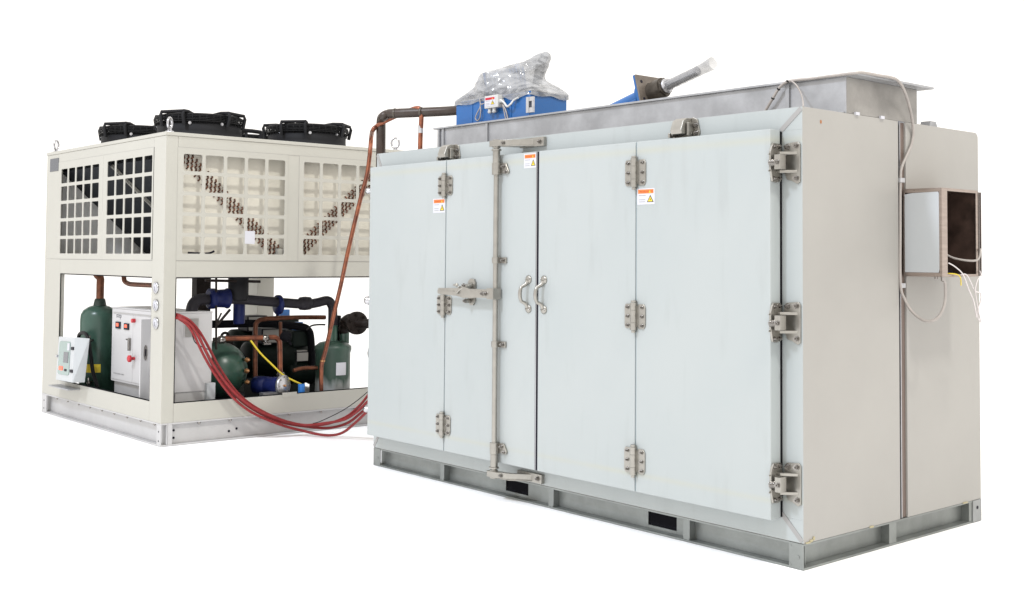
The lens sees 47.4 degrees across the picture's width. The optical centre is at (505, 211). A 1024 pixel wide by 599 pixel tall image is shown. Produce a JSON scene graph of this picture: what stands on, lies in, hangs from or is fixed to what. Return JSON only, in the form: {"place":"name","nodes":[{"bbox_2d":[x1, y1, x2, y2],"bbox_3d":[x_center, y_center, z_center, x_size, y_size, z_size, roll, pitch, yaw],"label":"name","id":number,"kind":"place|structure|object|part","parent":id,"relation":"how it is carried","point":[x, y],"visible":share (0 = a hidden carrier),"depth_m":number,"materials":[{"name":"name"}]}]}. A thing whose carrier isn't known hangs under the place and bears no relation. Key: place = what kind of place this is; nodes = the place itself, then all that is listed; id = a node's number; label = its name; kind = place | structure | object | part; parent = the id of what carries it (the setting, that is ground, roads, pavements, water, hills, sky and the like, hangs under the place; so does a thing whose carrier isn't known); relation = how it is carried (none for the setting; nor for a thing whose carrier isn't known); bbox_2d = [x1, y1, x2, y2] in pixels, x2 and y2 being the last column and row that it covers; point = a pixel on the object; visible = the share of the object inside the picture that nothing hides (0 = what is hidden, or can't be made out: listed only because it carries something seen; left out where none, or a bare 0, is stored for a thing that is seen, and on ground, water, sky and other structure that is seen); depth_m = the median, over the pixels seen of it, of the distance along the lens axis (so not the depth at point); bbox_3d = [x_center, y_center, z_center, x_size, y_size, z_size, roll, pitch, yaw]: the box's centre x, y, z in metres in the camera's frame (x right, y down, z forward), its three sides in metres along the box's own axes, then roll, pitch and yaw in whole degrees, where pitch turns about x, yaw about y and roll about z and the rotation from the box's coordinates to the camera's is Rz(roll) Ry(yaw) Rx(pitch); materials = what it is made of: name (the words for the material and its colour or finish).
{"place":"outdoors","nodes":[
{"label":"outdoors","id":0,"kind":"place"},
{"bbox_2d":[226,309,298,391],"bbox_3d":[-2.472,1.401,11.867,0.750,0.806,0.438,2,-3,-41],"label":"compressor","id":1,"kind":"object","parent":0,"point":[245,331],"visible":0.1,"depth_m":11.61,"materials":[{"name":"black metal"}]},
{"bbox_2d":[456,91,566,124],"bbox_3d":[0.029,-0.631,8.547,0.417,0.400,0.898,2,-3,-41],"label":"control box","id":2,"kind":"object","parent":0,"point":[493,107],"visible":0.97,"depth_m":8.35,"materials":[{"name":"blue metal"}]},
{"bbox_2d":[376,106,455,166],"bbox_3d":[-0.673,0.086,9.022,0.894,1.799,0.162,-1,-3,31],"label":"steel pipe","id":3,"kind":"object","parent":2,"relation":"attached to","point":[385,115],"visible":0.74,"depth_m":9.09,"materials":[{"name":"metal"}]},
{"bbox_2d":[454,52,568,105],"bbox_3d":[0.047,-0.981,8.607,0.461,0.402,0.860,2,-3,-41],"label":"plastic film","id":4,"kind":"object","parent":2,"relation":"on","point":[512,82],"visible":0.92,"depth_m":8.46,"materials":[{"name":"grey"}]},
{"bbox_2d":[483,60,541,92],"bbox_3d":[0.074,-0.996,8.598,0.483,0.336,0.253,0,-2,0],"label":"wrapped pump","id":5,"kind":"object","parent":2,"relation":"on","point":[537,66],"visible":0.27,"depth_m":8.56,"materials":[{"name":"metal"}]},
{"bbox_2d":[0,261,1023,598],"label":"ground","id":6,"kind":"structure","parent":0,"point":[86,511],"depth_m":6.66,"materials":[{"name":"white"}]},
{"bbox_2d":[41,109,402,446],"bbox_3d":[-2.734,0.558,11.170,2.399,2.792,2.733,2,-3,-41],"label":"condensing unit","id":7,"kind":"object","parent":6,"relation":"on","point":[160,198],"visible":0.95,"depth_m":10.14,"materials":[{"name":"beige metal"}]},
{"bbox_2d":[48,337,89,390],"bbox_3d":[-3.989,1.376,10.672,0.146,0.496,0.807,2,-3,-37],"label":"control box","id":8,"kind":"object","parent":7,"relation":"attached to","point":[72,356],"visible":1,"depth_m":10.43,"materials":[{"name":"white metal"}]},
{"bbox_2d":[57,341,70,374],"bbox_3d":[-4.021,1.332,10.617,0.011,0.317,0.401,2,-3,-35],"label":"control panel","id":9,"kind":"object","parent":8,"relation":"in","point":[64,346],"depth_m":10.61,"materials":[{"name":"white metal"}]},
{"bbox_2d":[79,276,114,391],"bbox_3d":[-3.908,1.145,11.087,0.450,1.233,0.339,5,-5,-64],"label":"oil separator","id":10,"kind":"object","parent":7,"relation":"on","point":[96,321],"visible":0.67,"depth_m":10.99,"materials":[{"name":"green metal"}]},
{"bbox_2d":[77,331,98,387],"bbox_3d":[-3.890,1.368,10.805,0.372,0.521,0.080,-1,-3,39],"label":"black hose","id":11,"kind":"object","parent":10,"relation":"attached to","point":[94,377],"visible":0.82,"depth_m":10.73,"materials":[{"name":"black rubber"}]},
{"bbox_2d":[121,277,151,287],"bbox_3d":[-3.268,0.626,10.490,0.044,0.109,0.862,2,-3,-41],"label":"bent brown pipe","id":12,"kind":"object","parent":7,"relation":"attached to","point":[125,281],"visible":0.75,"depth_m":10.55,"materials":[{"name":"orange metal"}]},
{"bbox_2d":[111,306,212,401],"bbox_3d":[-3.058,1.288,10.121,0.474,0.882,1.292,2,-3,-41],"label":"control cabinet","id":13,"kind":"object","parent":7,"relation":"on","point":[130,357],"visible":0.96,"depth_m":9.79,"materials":[{"name":"grey metal"}]},
{"bbox_3d":[-3.411,1.201,10.341,0.031,0.584,0.455,2,-3,-41],"label":"left door","id":14,"kind":"part","parent":13,"relation":"part of","materials":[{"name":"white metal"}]},
{"bbox_3d":[-3.148,1.192,10.006,0.068,0.580,0.386,2,-3,-41],"label":"narrow door","id":15,"kind":"part","parent":13,"relation":"part of","materials":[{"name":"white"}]},
{"bbox_3d":[-3.012,1.237,9.796,0.118,0.665,0.025,2,-3,-41],"label":"open door","id":16,"kind":"part","parent":13,"relation":"part of","materials":[{"name":"grey metal"}]},
{"bbox_2d":[192,278,210,310],"bbox_3d":[-2.804,0.733,10.749,0.140,0.542,0.100,2,-3,-41],"label":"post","id":17,"kind":"object","parent":7,"relation":"hanging from","point":[200,285],"visible":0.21,"depth_m":10.71,"materials":[{"name":"metal"}]},
{"bbox_2d":[188,250,214,253],"bbox_3d":[-2.508,0.335,9.618,0.235,0.038,0.018,2,-3,-41],"label":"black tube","id":18,"kind":"object","parent":7,"relation":"on","point":[213,251],"visible":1,"depth_m":9.60,"materials":[{"name":"black rubber"}]},
{"bbox_2d":[204,382,214,399],"bbox_3d":[-2.478,1.575,9.761,0.076,0.288,0.060,2,-3,-41],"label":"relay box","id":19,"kind":"object","parent":7,"relation":"on","point":[209,392],"visible":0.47,"depth_m":9.74,"materials":[{"name":"grey metal"}]},
{"bbox_2d":[211,331,249,398],"bbox_3d":[-2.927,1.425,10.828,0.496,0.666,1.745,2,-3,-41],"label":"liquid receiver","id":20,"kind":"object","parent":7,"relation":"on","point":[231,359],"visible":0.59,"depth_m":10.24,"materials":[{"name":"green metal"}]},
{"bbox_2d":[217,334,284,376],"bbox_3d":[-2.224,1.281,10.234,0.648,0.405,0.076,2,-3,-41],"label":"copper line","id":21,"kind":"object","parent":20,"relation":"attached to","point":[265,338],"visible":0.9,"depth_m":10.30,"materials":[{"name":"orange metal"}]},
{"bbox_2d":[253,315,325,376],"bbox_3d":[-1.971,1.222,10.656,0.744,0.549,0.042,2,-3,-41],"label":"copper line","id":22,"kind":"object","parent":20,"relation":"attached to","point":[275,318],"visible":0.95,"depth_m":10.50,"materials":[{"name":"brown metal"}]},
{"bbox_2d":[245,231,254,243],"bbox_3d":[-2.164,0.218,9.873,0.094,0.110,0.001,2,-3,-41],"label":"paper tag","id":23,"kind":"object","parent":7,"relation":"attached to","point":[249,237],"visible":1,"depth_m":9.87,"materials":[{"name":"grey paper"}]},
{"bbox_2d":[250,375,290,393],"bbox_3d":[-2.064,1.519,10.235,0.334,0.185,0.184,-1,-3,26],"label":"filter drier","id":24,"kind":"object","parent":7,"relation":"in","point":[280,384],"visible":0.92,"depth_m":10.18,"materials":[{"name":"metal"}]},
{"bbox_2d":[259,391,277,395],"bbox_3d":[-2.051,1.583,10.094,0.140,0.042,0.070,2,-3,-41],"label":"angle bracket","id":25,"kind":"object","parent":24,"relation":"attached to","point":[267,393],"visible":0.57,"depth_m":10.07,"materials":[{"name":"metal"}]},
{"bbox_2d":[250,340,301,383],"bbox_3d":[-1.998,1.319,10.168,0.516,0.420,0.017,2,-3,-41],"label":"yellow hose","id":26,"kind":"object","parent":24,"relation":"attached to","point":[263,356],"visible":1,"depth_m":10.12,"materials":[{"name":"yellow rubber"}]},
{"bbox_2d":[175,317,367,425],"bbox_3d":[-1.571,1.339,9.543,2.142,0.956,0.820,0,-2,13],"label":"red hose","id":27,"kind":"object","parent":7,"relation":"attached to","point":[240,397],"visible":0.86,"depth_m":9.64,"materials":[{"name":"red rubber"}]},
{"bbox_2d":[240,322,307,396],"bbox_3d":[-2.209,1.423,11.236,0.690,0.714,0.402,2,-3,-41],"label":"compressor","id":28,"kind":"object","parent":7,"relation":"on","point":[298,340],"visible":0.47,"depth_m":11.05,"materials":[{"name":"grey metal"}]},
{"bbox_2d":[279,322,281,336],"bbox_3d":[-2.068,1.082,10.710,0.034,0.142,0.032,2,-3,-41],"label":"copper line","id":29,"kind":"object","parent":7,"relation":"attached to","point":[280,327],"visible":0.75,"depth_m":10.70,"materials":[{"name":"brown metal"}]},
{"bbox_2d":[280,330,291,344],"bbox_3d":[-1.951,1.121,10.348,0.104,0.137,0.100,0,-2,4],"label":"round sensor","id":30,"kind":"object","parent":7,"relation":"on","point":[285,335],"visible":1,"depth_m":10.31,"materials":[{"name":"black"}]},
{"bbox_2d":[285,351,314,392],"bbox_3d":[-1.947,1.549,11.324,0.450,0.474,0.262,2,-3,-41],"label":"compressor","id":31,"kind":"object","parent":7,"relation":"on","point":[305,376],"visible":0.32,"depth_m":11.18,"materials":[{"name":"grey metal"}]},
{"bbox_2d":[212,320,314,365],"bbox_3d":[-2.434,1.217,10.786,1.567,0.498,0.070,2,-3,-41],"label":"black discharge pipe","id":32,"kind":"object","parent":31,"relation":"on","point":[309,332],"visible":0.59,"depth_m":11.07,"materials":[{"name":"black rubber"}]},
{"bbox_2d":[298,384,304,392],"bbox_3d":[-1.797,1.631,10.264,0.059,0.227,0.060,2,-3,-41],"label":"solenoid valve","id":33,"kind":"object","parent":7,"relation":"on","point":[301,387],"visible":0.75,"depth_m":10.24,"materials":[{"name":"blue plastic"}]},
{"bbox_2d":[314,325,351,390],"bbox_3d":[-1.587,1.405,10.729,0.344,0.719,0.339,2,-3,-41],"label":"suction accumulator","id":34,"kind":"object","parent":7,"relation":"on","point":[336,372],"visible":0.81,"depth_m":10.60,"materials":[{"name":"metal"}]},
{"bbox_2d":[186,278,336,324],"bbox_3d":[-2.142,0.790,10.316,1.487,0.467,0.240,2,-3,-41],"label":"suction line","id":35,"kind":"object","parent":34,"relation":"on","point":[237,296],"visible":0.9,"depth_m":10.18,"materials":[{"name":"black rubber"}]},
{"bbox_2d":[205,278,260,349],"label":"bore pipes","id":36,"kind":"object","parent":35,"relation":"hanging from","point":[217,321],"visible":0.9,"depth_m":9.92,"materials":[{"name":"metal"}]},
{"bbox_2d":[292,366,317,371],"bbox_3d":[-1.809,1.418,10.525,0.248,0.052,0.035,2,-3,-41],"label":"copper line","id":37,"kind":"object","parent":34,"relation":"attached to","point":[305,368],"visible":1,"depth_m":10.51,"materials":[{"name":"brown metal"}]},
{"bbox_2d":[306,324,325,329],"bbox_3d":[-1.746,1.061,10.722,0.203,0.059,0.016,2,-3,-41],"label":"black hose","id":38,"kind":"object","parent":34,"relation":"attached to","point":[315,325],"visible":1,"depth_m":10.71,"materials":[{"name":"black"}]},
{"bbox_2d":[337,315,340,339],"bbox_3d":[-1.575,1.094,10.875,0.053,0.254,0.070,2,-3,-41],"label":"black bracket","id":39,"kind":"object","parent":34,"relation":"on","point":[338,319],"visible":0.24,"depth_m":10.85,"materials":[{"name":"black metal"}]},
{"bbox_2d":[339,311,368,353],"bbox_3d":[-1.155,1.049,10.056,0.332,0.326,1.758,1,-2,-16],"label":"flanged elbow","id":40,"kind":"object","parent":34,"relation":"attached to","point":[356,323],"visible":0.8,"depth_m":10.57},
{"bbox_2d":[319,106,423,390],"bbox_3d":[-1.187,0.412,9.711,0.274,2.424,1.799,2,-3,-29],"label":"copper pipe","id":41,"kind":"object","parent":7,"relation":"attached to","point":[358,207],"visible":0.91,"depth_m":10.09,"materials":[{"name":"metal"}]},
{"bbox_2d":[363,74,981,570],"bbox_3d":[0.806,0.594,7.791,1.966,2.503,4.050,2,-3,-41],"label":"freezer cabinet","id":42,"kind":"object","parent":6,"relation":"on","point":[689,318],"visible":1,"depth_m":6.50,"materials":[{"name":"painted steel"},{"name":"stainless steel"},{"name":"galvanized steel"}]},
{"bbox_2d":[176,315,363,428],"bbox_3d":[-1.575,1.341,9.546,2.082,0.999,0.868,0,-2,17],"label":"red hose","id":43,"kind":"object","parent":42,"relation":"attached to","point":[347,422],"visible":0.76,"depth_m":9.79,"materials":[{"name":"red rubber"}]},
{"bbox_2d":[176,316,366,436],"bbox_3d":[-1.575,1.371,9.530,2.106,1.040,0.822,0,-2,15],"label":"red hose","id":44,"kind":"object","parent":42,"relation":"attached to","point":[256,414],"visible":0.78,"depth_m":9.67,"materials":[{"name":"red rubber"}]},
{"bbox_2d":[176,313,367,426],"bbox_3d":[-1.583,1.325,9.530,2.056,0.995,0.868,0,-2,18],"label":"red hose","id":45,"kind":"object","parent":42,"relation":"attached to","point":[221,370],"visible":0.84,"depth_m":9.61,"materials":[{"name":"red rubber"}]},
{"bbox_2d":[315,391,367,422],"bbox_3d":[-0.968,1.561,9.656,1.563,0.511,0.356,-2,-3,43],"label":"thin wire","id":46,"kind":"object","parent":42,"relation":"attached to","point":[343,409],"visible":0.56,"depth_m":10.11,"materials":[{"name":"black"}]},
{"bbox_3d":[-0.662,0.638,8.178,0.118,1.951,0.989,2,-3,-41],"label":"door leaf","id":47,"kind":"part","parent":42,"relation":"part of","materials":[{"name":"silver metal"}]},
{"bbox_3d":[-0.101,0.615,7.500,0.148,1.951,0.913,2,-3,-41],"label":"door leaf","id":48,"kind":"part","parent":42,"relation":"part of","materials":[{"name":"silver metal"}]},
{"bbox_3d":[0.468,0.592,6.837,0.148,1.951,0.807,2,-3,-41],"label":"door leaf","id":49,"kind":"part","parent":42,"relation":"part of","materials":[{"name":"silver metal"}]},
{"bbox_2d":[610,58,708,104],"bbox_3d":[0.926,-0.756,7.659,0.260,0.383,1.132,2,-3,-41],"label":"hydraulic cylinder","id":50,"kind":"object","parent":42,"relation":"on","point":[647,87],"visible":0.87,"depth_m":7.54,"materials":[{"name":"metal"}]},
{"bbox_3d":[1.017,0.572,6.220,0.118,1.951,0.994,2,-3,-41],"label":"door leaf","id":51,"kind":"part","parent":42,"relation":"part of","materials":[{"name":"silver metal"}]},
{"bbox_2d":[765,71,946,322],"bbox_3d":[1.923,-0.068,6.186,0.938,1.317,0.600,1,-2,-6],"label":"power cable","id":52,"kind":"object","parent":42,"relation":"attached to","point":[901,180],"visible":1,"depth_m":6.37,"materials":[{"name":"white plastic"}]},
{"bbox_2d":[903,187,981,323],"bbox_3d":[2.428,0.248,6.446,0.416,0.739,0.263,2,-3,-41],"label":"electrical enclosure","id":53,"kind":"object","parent":42,"relation":"attached to","point":[942,233],"visible":1,"depth_m":6.38,"materials":[{"name":"metal"}]},
{"bbox_2d":[978,192,979,275],"bbox_3d":[2.565,0.128,6.586,0.013,0.466,0.230,2,-3,-41],"label":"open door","id":54,"kind":"structure","parent":53,"relation":"in","point":[978,192],"depth_m":6.50,"materials":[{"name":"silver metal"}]},
{"bbox_2d":[0,0,1023,268],"label":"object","id":55,"kind":"structure","parent":0,"point":[69,68],"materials":[{"name":"white"}]}
]}

